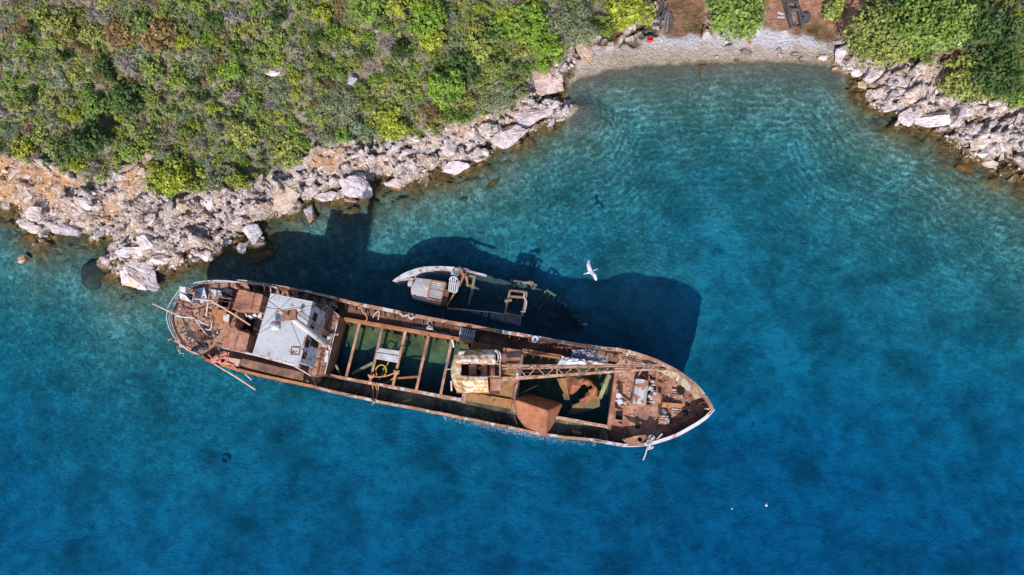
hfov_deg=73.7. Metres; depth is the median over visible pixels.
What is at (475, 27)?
shrub
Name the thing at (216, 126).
shrub
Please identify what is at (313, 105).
shrub
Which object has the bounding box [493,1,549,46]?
bush
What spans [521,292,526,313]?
rope
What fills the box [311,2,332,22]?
shrub
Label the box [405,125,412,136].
shrub
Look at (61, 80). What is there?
shrub
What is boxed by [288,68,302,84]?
shrub
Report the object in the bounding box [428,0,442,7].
shrub
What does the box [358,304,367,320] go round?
rope
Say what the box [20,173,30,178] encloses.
rock
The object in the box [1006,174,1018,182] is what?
rock
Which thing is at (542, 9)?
shrub
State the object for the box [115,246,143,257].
rock
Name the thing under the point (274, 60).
shrub
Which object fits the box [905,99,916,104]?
rock
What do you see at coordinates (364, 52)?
shrub
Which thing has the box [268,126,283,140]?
shrub
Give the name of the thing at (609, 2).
bush
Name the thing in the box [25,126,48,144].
shrub
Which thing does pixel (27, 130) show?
shrub
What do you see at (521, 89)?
shrub
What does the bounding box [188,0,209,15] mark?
shrub
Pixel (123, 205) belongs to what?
rock
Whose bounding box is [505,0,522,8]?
shrub
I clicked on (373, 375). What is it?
rope
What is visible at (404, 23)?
shrub
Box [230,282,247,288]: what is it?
net
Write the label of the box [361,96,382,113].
shrub
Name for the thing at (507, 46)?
shrub
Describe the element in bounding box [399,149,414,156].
rock
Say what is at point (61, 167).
shrub
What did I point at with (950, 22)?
tree
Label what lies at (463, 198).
rock
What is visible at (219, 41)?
shrub
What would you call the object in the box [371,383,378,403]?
rope
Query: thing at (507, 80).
shrub
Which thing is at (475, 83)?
shrub
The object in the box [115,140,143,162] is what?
shrub
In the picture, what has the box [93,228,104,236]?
rock
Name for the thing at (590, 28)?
shrub
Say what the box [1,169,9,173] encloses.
rock
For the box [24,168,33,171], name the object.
rock
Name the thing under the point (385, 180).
rock
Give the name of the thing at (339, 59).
shrub
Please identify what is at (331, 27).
shrub
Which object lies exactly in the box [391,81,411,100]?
shrub
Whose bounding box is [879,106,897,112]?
rock
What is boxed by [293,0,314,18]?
shrub
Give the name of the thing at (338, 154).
rock
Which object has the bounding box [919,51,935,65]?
shrub
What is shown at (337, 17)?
shrub
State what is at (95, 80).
shrub
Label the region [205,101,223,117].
shrub
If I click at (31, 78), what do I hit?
shrub
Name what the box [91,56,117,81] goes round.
shrub
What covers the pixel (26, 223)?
rock
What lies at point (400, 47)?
shrub
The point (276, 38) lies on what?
shrub
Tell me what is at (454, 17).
shrub
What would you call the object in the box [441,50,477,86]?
bush
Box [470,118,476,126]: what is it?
rock
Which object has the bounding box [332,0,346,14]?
shrub
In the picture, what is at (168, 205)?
rock
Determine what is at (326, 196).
rock
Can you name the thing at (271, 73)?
rock
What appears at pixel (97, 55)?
shrub
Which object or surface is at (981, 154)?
rock
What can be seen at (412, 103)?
shrub
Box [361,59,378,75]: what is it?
shrub
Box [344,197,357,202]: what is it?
rock
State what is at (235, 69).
shrub
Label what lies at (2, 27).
shrub
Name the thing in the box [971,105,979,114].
rock
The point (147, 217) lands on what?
rock
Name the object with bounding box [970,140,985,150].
rock
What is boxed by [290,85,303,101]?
shrub
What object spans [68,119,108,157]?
bush
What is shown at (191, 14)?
shrub
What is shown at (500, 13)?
bush
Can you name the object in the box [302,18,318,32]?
shrub
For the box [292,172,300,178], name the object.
rock
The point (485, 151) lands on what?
rock
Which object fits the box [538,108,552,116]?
rock
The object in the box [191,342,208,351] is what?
net
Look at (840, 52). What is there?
rock
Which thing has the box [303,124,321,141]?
shrub
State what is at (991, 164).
rock
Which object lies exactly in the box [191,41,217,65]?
shrub
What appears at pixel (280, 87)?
shrub
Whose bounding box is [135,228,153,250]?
rock
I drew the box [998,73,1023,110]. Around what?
bush
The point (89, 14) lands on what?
shrub
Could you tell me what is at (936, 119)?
rock
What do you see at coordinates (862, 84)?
rock
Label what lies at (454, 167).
rock
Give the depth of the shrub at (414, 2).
50.19 m
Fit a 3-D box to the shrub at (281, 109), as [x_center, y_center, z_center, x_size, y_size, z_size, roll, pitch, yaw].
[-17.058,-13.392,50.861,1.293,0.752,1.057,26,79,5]
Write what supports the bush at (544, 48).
on the terrain
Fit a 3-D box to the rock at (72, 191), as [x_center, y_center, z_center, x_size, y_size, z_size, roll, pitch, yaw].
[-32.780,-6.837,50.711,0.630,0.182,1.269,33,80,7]
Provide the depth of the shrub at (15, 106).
50.43 m
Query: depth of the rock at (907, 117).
53.11 m
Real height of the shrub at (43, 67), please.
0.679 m
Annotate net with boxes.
[174,328,190,351]
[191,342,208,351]
[208,351,238,370]
[221,287,234,299]
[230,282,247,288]
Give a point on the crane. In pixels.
(476, 371)
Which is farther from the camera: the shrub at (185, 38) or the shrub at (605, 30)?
the shrub at (605, 30)
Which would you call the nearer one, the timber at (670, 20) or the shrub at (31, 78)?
the shrub at (31, 78)
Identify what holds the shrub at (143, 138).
on the terrain
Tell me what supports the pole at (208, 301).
on the shipwreck
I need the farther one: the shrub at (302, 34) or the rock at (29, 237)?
the rock at (29, 237)
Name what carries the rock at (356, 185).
on the terrain
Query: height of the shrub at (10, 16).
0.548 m
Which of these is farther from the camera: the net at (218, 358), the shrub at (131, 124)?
the shrub at (131, 124)
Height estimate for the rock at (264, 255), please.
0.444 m
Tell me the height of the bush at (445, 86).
2.931 m
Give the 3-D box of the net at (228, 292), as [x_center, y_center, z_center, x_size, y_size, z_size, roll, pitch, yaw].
[-19.846,0.410,47.787,0.990,0.448,0.945,0,78,0]
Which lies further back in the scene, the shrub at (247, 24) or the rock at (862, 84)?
the rock at (862, 84)
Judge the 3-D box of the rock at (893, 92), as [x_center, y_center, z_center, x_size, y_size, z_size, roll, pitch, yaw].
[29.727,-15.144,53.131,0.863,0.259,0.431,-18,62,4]
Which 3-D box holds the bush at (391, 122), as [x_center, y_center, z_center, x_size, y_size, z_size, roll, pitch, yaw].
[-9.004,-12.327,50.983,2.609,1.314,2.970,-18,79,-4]
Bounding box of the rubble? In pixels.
[0,43,1023,284]
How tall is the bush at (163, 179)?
1.820 m
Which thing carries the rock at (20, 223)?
on the terrain
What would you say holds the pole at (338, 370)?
in the shipwreck
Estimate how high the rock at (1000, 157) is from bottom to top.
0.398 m
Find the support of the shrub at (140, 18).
on the terrain
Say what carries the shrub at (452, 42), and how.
on the terrain
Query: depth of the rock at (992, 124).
52.79 m
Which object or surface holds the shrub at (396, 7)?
on the terrain
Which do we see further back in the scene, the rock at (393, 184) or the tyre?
the rock at (393, 184)
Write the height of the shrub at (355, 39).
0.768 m
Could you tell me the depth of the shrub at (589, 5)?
55.44 m
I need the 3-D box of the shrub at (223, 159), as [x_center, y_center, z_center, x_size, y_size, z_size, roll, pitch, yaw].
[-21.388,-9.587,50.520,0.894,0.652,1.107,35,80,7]
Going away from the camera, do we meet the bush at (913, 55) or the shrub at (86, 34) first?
the shrub at (86, 34)
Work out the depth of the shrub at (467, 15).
51.52 m
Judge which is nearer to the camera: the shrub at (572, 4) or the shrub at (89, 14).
the shrub at (89, 14)
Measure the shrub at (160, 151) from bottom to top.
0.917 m
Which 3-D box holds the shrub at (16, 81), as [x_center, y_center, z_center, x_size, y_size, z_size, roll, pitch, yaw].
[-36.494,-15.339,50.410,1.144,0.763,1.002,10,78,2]
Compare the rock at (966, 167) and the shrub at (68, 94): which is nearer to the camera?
the shrub at (68, 94)
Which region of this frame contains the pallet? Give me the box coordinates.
[459,328,475,339]
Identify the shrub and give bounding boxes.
[0,0,16,10]
[0,11,14,23]
[0,17,9,38]
[0,82,16,93]
[0,100,9,117]
[0,117,19,142]
[1,59,14,71]
[4,25,15,38]
[7,98,22,110]
[9,12,29,34]
[9,134,35,159]
[10,74,24,85]
[12,89,25,100]
[13,58,29,72]
[15,31,37,50]
[19,6,33,20]
[20,87,41,104]
[21,122,34,136]
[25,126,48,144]
[26,70,39,81]
[28,0,39,12]
[28,151,40,163]
[30,111,44,126]
[32,5,60,30]
[35,59,49,73]
[42,97,58,110]
[43,34,58,49]
[43,138,63,157]
[44,112,60,124]
[45,70,71,89]
[48,11,78,41]
[49,51,67,65]
[52,130,79,157]
[53,5,67,19]
[54,127,67,138]
[56,107,68,118]
[57,47,74,60]
[58,159,71,174]
[59,88,73,100]
[65,64,84,82]
[66,108,82,123]
[68,6,86,24]
[68,157,84,173]
[71,41,90,57]
[77,85,94,97]
[77,92,109,121]
[78,21,105,48]
[85,4,101,21]
[86,157,100,175]
[89,48,104,62]
[90,72,103,82]
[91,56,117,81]
[98,10,114,26]
[100,120,113,133]
[105,135,119,149]
[109,153,122,166]
[112,111,128,121]
[112,124,127,139]
[113,48,139,74]
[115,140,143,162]
[116,0,128,10]
[121,8,148,36]
[122,115,142,134]
[129,0,145,11]
[130,126,157,146]
[133,45,152,60]
[140,58,165,84]
[142,90,165,109]
[144,160,159,171]
[152,145,171,160]
[153,4,166,18]
[158,124,180,148]
[163,153,179,167]
[164,0,187,10]
[166,66,187,90]
[172,107,190,118]
[173,33,192,50]
[174,18,190,33]
[176,124,193,141]
[179,154,193,167]
[180,57,202,79]
[182,91,196,105]
[184,76,200,91]
[185,12,196,24]
[185,118,202,129]
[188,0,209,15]
[190,25,201,38]
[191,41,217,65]
[191,178,207,192]
[192,89,208,105]
[192,132,206,147]
[197,26,217,45]
[199,9,224,26]
[201,157,213,172]
[203,115,221,136]
[204,62,221,80]
[204,167,226,193]
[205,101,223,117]
[211,54,225,64]
[212,33,229,50]
[218,152,230,163]
[219,59,244,78]
[220,87,241,105]
[222,164,238,177]
[223,5,247,23]
[224,41,250,65]
[224,171,249,190]
[225,118,260,150]
[225,142,243,158]
[227,110,243,120]
[230,22,246,38]
[238,156,251,168]
[239,91,262,113]
[240,18,261,37]
[245,59,267,85]
[246,84,261,98]
[249,40,274,65]
[249,170,264,182]
[253,0,266,11]
[253,119,270,135]
[257,107,272,121]
[263,27,284,50]
[263,76,292,105]
[263,97,275,110]
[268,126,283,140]
[269,7,288,26]
[269,55,284,67]
[274,102,291,112]
[283,39,299,55]
[283,115,300,133]
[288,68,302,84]
[289,0,302,4]
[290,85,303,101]
[292,55,303,66]
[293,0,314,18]
[295,134,310,149]
[297,29,310,44]
[299,89,312,100]
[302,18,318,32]
[302,50,321,70]
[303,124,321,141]
[308,29,323,47]
[309,98,323,108]
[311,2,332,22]
[311,111,328,128]
[314,80,328,96]
[316,126,335,144]
[317,35,336,52]
[319,55,331,69]
[323,19,344,41]
[324,75,335,88]
[330,67,345,81]
[331,12,343,24]
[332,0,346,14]
[334,52,347,67]
[334,124,353,143]
[339,21,355,39]
[340,43,356,57]
[341,12,357,28]
[346,55,363,69]
[347,115,364,134]
[350,32,363,45]
[353,79,370,99]
[356,43,372,58]
[357,124,384,144]
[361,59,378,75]
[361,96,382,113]
[362,31,373,42]
[367,70,382,84]
[378,17,393,33]
[378,33,396,51]
[382,0,410,17]
[383,64,397,78]
[389,37,412,61]
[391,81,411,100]
[400,18,413,34]
[402,97,418,112]
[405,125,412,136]
[407,0,427,9]
[408,63,419,76]
[411,90,424,102]
[414,101,442,126]
[422,58,435,71]
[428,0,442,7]
[440,108,455,125]
[444,7,460,26]
[445,32,465,51]
[455,108,474,125]
[457,0,471,12]
[459,92,476,112]
[463,9,476,20]
[466,17,486,38]
[472,0,491,14]
[472,76,485,87]
[479,20,507,47]
[481,53,507,79]
[489,14,500,26]
[500,40,511,51]
[502,76,516,88]
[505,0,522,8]
[511,42,531,59]
[515,86,528,98]
[517,67,530,77]
[530,57,550,75]
[536,3,546,15]
[551,4,563,14]
[559,0,579,13]
[581,20,595,37]
[583,2,592,11]
[588,13,598,21]
[591,14,617,38]
[864,0,881,7]
[882,0,900,10]
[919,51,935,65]
[976,0,996,3]
[1003,0,1013,5]
[1007,6,1020,18]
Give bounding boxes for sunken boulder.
[81,259,104,289]
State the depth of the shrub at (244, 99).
50.20 m
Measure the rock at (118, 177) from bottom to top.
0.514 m
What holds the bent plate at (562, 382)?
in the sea
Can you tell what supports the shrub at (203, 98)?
on the terrain
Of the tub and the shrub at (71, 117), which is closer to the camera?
the shrub at (71, 117)
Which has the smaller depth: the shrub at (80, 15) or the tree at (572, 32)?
the shrub at (80, 15)
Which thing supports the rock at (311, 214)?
on the terrain
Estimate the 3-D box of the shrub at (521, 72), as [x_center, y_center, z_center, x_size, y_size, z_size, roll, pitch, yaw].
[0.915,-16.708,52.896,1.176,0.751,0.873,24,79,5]
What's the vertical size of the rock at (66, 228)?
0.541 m
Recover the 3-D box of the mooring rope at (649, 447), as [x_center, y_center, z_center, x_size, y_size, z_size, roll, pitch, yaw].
[9.406,10.905,47.233,0.771,3.026,2.070,23,79,5]
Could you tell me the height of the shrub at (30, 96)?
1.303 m
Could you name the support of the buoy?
hanging from the shipwreck
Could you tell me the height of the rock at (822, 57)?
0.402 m
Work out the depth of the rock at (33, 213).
50.53 m
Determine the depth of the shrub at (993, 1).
52.15 m
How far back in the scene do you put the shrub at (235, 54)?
49.72 m
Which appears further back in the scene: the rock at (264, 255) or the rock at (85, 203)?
the rock at (264, 255)
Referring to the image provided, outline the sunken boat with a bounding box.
[393,266,586,330]
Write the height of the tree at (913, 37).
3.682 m
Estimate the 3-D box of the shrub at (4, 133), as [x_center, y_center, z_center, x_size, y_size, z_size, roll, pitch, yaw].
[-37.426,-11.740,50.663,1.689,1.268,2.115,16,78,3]
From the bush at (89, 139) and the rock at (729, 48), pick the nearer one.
the bush at (89, 139)
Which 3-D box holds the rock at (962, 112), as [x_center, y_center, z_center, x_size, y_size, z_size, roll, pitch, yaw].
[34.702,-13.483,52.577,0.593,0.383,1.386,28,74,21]
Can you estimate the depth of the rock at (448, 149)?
52.33 m
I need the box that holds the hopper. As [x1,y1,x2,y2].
[514,394,561,435]
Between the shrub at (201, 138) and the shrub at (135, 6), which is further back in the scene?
the shrub at (201, 138)
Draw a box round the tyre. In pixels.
[221,454,229,463]
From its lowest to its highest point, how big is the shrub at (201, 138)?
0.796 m
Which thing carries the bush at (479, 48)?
on the terrain
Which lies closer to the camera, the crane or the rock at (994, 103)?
the crane
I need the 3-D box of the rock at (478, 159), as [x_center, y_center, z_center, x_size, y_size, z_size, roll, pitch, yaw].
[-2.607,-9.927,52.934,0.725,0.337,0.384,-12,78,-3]
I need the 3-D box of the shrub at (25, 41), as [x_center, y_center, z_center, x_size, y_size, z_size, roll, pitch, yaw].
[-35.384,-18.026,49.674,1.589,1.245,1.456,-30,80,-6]
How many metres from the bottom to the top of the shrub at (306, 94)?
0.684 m
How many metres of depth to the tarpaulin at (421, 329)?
49.17 m
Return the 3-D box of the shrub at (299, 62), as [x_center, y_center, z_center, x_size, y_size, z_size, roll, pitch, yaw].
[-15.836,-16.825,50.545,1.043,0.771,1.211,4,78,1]
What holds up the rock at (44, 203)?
on the terrain
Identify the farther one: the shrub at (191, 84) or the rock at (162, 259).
the rock at (162, 259)
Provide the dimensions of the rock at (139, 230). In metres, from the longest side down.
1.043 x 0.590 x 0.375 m
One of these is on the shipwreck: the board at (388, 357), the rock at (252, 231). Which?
the board at (388, 357)
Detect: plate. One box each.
[557,378,569,399]
[565,376,598,403]
[566,396,599,416]
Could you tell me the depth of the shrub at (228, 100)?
49.95 m
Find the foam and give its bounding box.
[444,417,595,445]
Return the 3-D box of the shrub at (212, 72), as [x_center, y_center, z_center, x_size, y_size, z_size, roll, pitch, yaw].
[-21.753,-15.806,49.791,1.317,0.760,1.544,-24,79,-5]
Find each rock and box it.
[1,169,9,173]
[8,173,15,180]
[17,219,28,228]
[17,255,28,263]
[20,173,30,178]
[23,221,33,225]
[23,233,36,241]
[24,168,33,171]
[25,206,41,220]
[27,225,41,233]
[40,199,47,207]
[49,219,79,236]
[68,188,77,195]
[74,197,91,209]
[93,183,99,189]
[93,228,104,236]
[111,173,126,180]
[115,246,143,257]
[119,261,159,291]
[120,202,127,208]
[125,164,136,169]
[135,222,147,233]
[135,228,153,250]
[138,181,147,187]
[145,213,151,220]
[150,214,154,224]
[150,254,170,264]
[163,200,173,211]
[177,221,186,226]
[199,249,217,261]
[205,199,213,210]
[231,207,242,213]
[232,217,242,224]
[237,242,246,253]
[243,222,261,244]
[250,248,275,262]
[255,174,262,186]
[262,69,280,76]
[265,173,274,180]
[269,180,301,213]
[292,161,305,170]
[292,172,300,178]
[304,203,317,224]
[306,179,315,185]
[314,191,336,201]
[334,151,341,158]
[339,172,371,197]
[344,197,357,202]
[347,74,357,84]
[381,177,389,184]
[384,178,401,191]
[391,141,402,149]
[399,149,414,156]
[399,170,406,177]
[441,138,457,156]
[442,161,470,174]
[459,196,466,201]
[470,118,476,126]
[474,157,482,161]
[482,148,488,155]
[485,176,500,188]
[491,125,527,148]
[511,109,542,127]
[531,75,563,95]
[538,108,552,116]
[547,118,554,126]
[550,101,559,108]
[562,100,569,105]
[575,43,594,62]
[725,44,732,50]
[740,49,752,55]
[790,52,798,55]
[816,54,826,61]
[831,39,843,44]
[832,65,839,71]
[835,45,847,62]
[851,68,862,77]
[858,81,866,88]
[863,65,885,81]
[868,81,878,88]
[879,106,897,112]
[887,76,915,87]
[888,90,899,96]
[898,108,916,126]
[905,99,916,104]
[913,112,950,127]
[927,85,932,92]
[939,126,947,130]
[954,162,973,173]
[957,107,965,118]
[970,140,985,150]
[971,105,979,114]
[972,127,982,133]
[978,151,988,157]
[982,160,997,167]
[988,99,1006,110]
[988,120,996,128]
[996,153,1003,161]
[998,170,1008,175]
[999,121,1008,124]
[999,142,1004,150]
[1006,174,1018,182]
[1014,113,1023,123]
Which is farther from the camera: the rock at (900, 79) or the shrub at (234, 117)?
the rock at (900, 79)
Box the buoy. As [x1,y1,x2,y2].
[531,336,537,342]
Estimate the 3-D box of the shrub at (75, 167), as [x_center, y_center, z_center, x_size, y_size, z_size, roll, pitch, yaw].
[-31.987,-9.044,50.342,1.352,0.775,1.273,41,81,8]
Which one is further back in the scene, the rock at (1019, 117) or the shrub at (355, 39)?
the rock at (1019, 117)
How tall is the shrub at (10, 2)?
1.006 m
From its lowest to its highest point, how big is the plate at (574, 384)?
1.960 m
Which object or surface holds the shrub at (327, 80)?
on the terrain
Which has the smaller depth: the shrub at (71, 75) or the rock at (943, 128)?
the shrub at (71, 75)
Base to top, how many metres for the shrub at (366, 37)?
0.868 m
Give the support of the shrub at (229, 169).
on the terrain
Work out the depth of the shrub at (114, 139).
50.02 m
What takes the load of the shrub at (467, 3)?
on the terrain
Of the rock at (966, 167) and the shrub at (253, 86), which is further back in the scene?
the rock at (966, 167)
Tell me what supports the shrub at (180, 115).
on the terrain
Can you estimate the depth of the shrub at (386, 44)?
50.45 m
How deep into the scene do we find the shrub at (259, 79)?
50.36 m
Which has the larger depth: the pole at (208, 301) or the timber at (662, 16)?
the timber at (662, 16)
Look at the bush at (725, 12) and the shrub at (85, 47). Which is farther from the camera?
the bush at (725, 12)
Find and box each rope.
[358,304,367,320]
[368,370,399,383]
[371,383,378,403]
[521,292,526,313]
[643,433,662,459]
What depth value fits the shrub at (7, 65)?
50.12 m
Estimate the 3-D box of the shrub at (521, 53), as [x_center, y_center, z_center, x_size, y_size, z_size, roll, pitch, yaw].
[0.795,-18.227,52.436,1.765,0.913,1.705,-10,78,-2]
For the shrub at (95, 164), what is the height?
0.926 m
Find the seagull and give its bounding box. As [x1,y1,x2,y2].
[583,260,596,280]
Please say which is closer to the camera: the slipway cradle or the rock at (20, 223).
the rock at (20, 223)
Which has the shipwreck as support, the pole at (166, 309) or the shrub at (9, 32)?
the pole at (166, 309)
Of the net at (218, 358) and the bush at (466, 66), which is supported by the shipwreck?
the net at (218, 358)
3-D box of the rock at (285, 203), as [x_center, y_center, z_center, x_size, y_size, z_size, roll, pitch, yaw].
[-16.992,-6.878,51.702,2.890,0.901,2.231,-39,81,-8]
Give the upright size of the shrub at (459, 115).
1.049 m
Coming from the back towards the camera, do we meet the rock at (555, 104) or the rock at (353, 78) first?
the rock at (555, 104)
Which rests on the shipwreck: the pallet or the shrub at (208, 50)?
the pallet
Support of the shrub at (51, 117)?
on the terrain
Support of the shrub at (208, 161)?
on the terrain
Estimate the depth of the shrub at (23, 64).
49.97 m
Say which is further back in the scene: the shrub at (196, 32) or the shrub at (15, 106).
the shrub at (15, 106)
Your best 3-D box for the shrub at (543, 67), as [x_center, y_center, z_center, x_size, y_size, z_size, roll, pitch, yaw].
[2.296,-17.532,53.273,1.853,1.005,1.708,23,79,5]
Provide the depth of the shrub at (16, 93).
50.48 m
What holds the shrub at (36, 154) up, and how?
on the terrain
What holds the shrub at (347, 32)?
on the terrain
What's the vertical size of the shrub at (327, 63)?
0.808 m
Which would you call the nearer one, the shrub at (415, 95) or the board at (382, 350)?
the board at (382, 350)
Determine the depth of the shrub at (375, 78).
51.00 m
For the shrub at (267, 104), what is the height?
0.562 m
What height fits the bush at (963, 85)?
2.215 m
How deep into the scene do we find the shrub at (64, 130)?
50.52 m
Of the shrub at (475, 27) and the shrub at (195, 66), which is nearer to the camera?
the shrub at (195, 66)
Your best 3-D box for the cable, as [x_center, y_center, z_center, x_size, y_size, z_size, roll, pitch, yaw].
[0.515,7.920,48.104,1.341,1.447,3.086,29,79,6]
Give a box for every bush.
[100,16,137,51]
[104,79,145,117]
[136,16,176,53]
[144,155,193,194]
[268,134,303,169]
[313,81,364,128]
[371,104,408,139]
[406,0,447,38]
[417,27,447,50]
[426,68,466,110]
[459,32,491,66]
[477,83,515,115]
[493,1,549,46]
[494,3,520,23]
[528,27,565,64]
[604,0,624,15]
[606,0,655,31]
[704,0,768,42]
[822,0,845,20]
[891,43,915,62]
[936,51,996,102]
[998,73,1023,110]
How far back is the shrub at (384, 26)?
50.41 m
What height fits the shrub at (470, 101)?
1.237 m
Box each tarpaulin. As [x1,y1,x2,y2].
[412,326,427,331]
[557,356,603,364]
[570,347,607,362]
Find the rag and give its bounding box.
[400,313,414,319]
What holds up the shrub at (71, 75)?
on the terrain
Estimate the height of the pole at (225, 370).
1.260 m
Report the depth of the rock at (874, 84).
54.17 m
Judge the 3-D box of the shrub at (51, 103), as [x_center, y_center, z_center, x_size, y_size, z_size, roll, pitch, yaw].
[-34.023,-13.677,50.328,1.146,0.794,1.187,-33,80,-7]
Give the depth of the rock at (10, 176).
50.94 m
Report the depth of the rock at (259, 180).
50.87 m
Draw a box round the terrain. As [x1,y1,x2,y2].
[0,0,1023,574]
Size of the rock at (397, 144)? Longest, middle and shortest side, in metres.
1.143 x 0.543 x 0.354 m
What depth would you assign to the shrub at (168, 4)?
48.42 m
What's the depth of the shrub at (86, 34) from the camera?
49.24 m
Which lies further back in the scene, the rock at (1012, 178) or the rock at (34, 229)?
the rock at (1012, 178)
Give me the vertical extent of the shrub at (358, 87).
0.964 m
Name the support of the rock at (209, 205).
on the terrain
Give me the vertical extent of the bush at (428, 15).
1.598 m
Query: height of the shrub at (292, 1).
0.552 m
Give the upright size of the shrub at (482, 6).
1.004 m
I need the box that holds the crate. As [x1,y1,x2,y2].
[647,36,653,41]
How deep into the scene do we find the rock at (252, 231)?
51.31 m
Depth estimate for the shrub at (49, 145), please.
50.19 m
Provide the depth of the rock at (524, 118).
53.20 m
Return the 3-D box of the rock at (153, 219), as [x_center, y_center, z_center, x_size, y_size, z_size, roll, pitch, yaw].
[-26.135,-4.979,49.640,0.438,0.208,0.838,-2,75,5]
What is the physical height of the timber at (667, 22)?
0.247 m
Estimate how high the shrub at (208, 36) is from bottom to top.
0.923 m
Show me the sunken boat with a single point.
(480, 292)
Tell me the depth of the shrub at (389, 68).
50.89 m
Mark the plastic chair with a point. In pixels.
(457, 283)
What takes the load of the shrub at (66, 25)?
on the terrain
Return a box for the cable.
[508,385,537,423]
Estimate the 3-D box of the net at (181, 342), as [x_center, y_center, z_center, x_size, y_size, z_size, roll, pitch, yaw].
[-22.908,3.732,47.192,0.581,0.420,2.041,-40,81,-8]
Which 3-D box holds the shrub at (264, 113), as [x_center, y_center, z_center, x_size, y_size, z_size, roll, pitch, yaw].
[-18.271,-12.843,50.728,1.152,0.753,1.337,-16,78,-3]
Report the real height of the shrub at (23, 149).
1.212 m
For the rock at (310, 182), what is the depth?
51.95 m
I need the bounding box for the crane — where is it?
[446,348,665,393]
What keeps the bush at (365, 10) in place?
on the terrain
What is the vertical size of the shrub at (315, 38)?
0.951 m
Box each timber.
[351,362,372,374]
[656,6,661,19]
[659,8,664,28]
[662,11,667,29]
[665,13,669,31]
[669,11,671,32]
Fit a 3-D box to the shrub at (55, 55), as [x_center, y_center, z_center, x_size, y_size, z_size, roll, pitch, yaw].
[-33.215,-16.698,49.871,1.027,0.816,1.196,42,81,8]
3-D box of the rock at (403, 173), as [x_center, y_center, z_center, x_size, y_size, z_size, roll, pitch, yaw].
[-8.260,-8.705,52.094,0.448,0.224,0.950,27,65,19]
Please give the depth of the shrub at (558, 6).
53.12 m
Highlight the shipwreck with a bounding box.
[166,279,714,446]
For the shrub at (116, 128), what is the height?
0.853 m
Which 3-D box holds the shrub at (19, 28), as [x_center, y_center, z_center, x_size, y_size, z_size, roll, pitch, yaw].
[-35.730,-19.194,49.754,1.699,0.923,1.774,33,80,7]
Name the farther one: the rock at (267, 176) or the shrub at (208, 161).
the rock at (267, 176)
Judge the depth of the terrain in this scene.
52.92 m
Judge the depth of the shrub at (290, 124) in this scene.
50.85 m
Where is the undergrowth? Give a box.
[0,0,1023,198]
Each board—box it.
[375,353,398,362]
[376,348,398,354]
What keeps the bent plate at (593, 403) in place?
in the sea
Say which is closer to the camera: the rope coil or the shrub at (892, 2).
the rope coil
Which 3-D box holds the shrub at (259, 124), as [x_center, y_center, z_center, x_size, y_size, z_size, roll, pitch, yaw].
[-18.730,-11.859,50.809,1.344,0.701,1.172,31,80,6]
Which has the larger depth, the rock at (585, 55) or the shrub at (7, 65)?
the rock at (585, 55)
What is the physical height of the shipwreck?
17.403 m
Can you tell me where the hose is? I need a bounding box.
[375,364,386,375]
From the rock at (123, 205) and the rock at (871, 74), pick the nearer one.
the rock at (123, 205)
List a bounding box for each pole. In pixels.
[152,303,180,316]
[194,298,250,324]
[205,285,211,315]
[214,364,255,389]
[335,364,341,375]
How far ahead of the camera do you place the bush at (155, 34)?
48.39 m
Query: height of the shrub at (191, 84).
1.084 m
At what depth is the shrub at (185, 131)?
49.45 m
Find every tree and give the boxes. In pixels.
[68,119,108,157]
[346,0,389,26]
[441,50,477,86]
[544,0,598,49]
[840,0,916,70]
[879,0,940,56]
[918,0,980,53]
[955,0,1023,59]
[971,46,1023,102]
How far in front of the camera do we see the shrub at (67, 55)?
49.75 m
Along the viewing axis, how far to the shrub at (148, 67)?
48.87 m
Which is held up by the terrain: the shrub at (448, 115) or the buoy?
the shrub at (448, 115)
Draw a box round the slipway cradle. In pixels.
[782,0,803,28]
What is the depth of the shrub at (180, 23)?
49.10 m
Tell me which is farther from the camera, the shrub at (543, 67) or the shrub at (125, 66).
the shrub at (543, 67)
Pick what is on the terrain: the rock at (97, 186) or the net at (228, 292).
the rock at (97, 186)
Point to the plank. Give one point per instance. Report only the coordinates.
(604, 386)
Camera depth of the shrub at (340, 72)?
50.77 m
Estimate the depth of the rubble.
51.91 m
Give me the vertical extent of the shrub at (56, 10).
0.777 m
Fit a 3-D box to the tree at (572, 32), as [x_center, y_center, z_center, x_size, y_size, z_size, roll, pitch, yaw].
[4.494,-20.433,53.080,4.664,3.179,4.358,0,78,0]
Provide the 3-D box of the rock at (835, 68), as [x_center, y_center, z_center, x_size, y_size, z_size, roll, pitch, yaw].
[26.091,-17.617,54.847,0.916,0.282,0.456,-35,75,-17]
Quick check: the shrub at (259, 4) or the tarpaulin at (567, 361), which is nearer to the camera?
the tarpaulin at (567, 361)
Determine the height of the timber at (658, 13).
0.336 m
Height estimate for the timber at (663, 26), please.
0.225 m
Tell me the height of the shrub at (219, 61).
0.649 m
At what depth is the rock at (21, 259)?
51.40 m
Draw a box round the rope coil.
[426,320,449,334]
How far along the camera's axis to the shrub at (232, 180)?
49.86 m
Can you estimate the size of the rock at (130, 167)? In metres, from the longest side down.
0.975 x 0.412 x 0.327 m
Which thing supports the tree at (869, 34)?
on the terrain
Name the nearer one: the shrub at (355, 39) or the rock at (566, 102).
the shrub at (355, 39)
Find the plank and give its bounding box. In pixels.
[599,374,610,398]
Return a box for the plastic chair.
[448,276,459,292]
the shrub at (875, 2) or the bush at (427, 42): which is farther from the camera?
the shrub at (875, 2)
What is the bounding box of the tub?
[802,12,810,22]
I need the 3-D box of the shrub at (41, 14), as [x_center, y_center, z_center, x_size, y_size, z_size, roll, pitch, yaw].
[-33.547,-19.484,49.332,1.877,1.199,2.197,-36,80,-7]
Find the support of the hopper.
on the shipwreck
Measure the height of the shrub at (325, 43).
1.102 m
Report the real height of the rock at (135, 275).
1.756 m
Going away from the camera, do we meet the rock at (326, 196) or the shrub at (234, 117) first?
the shrub at (234, 117)
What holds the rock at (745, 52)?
on the terrain

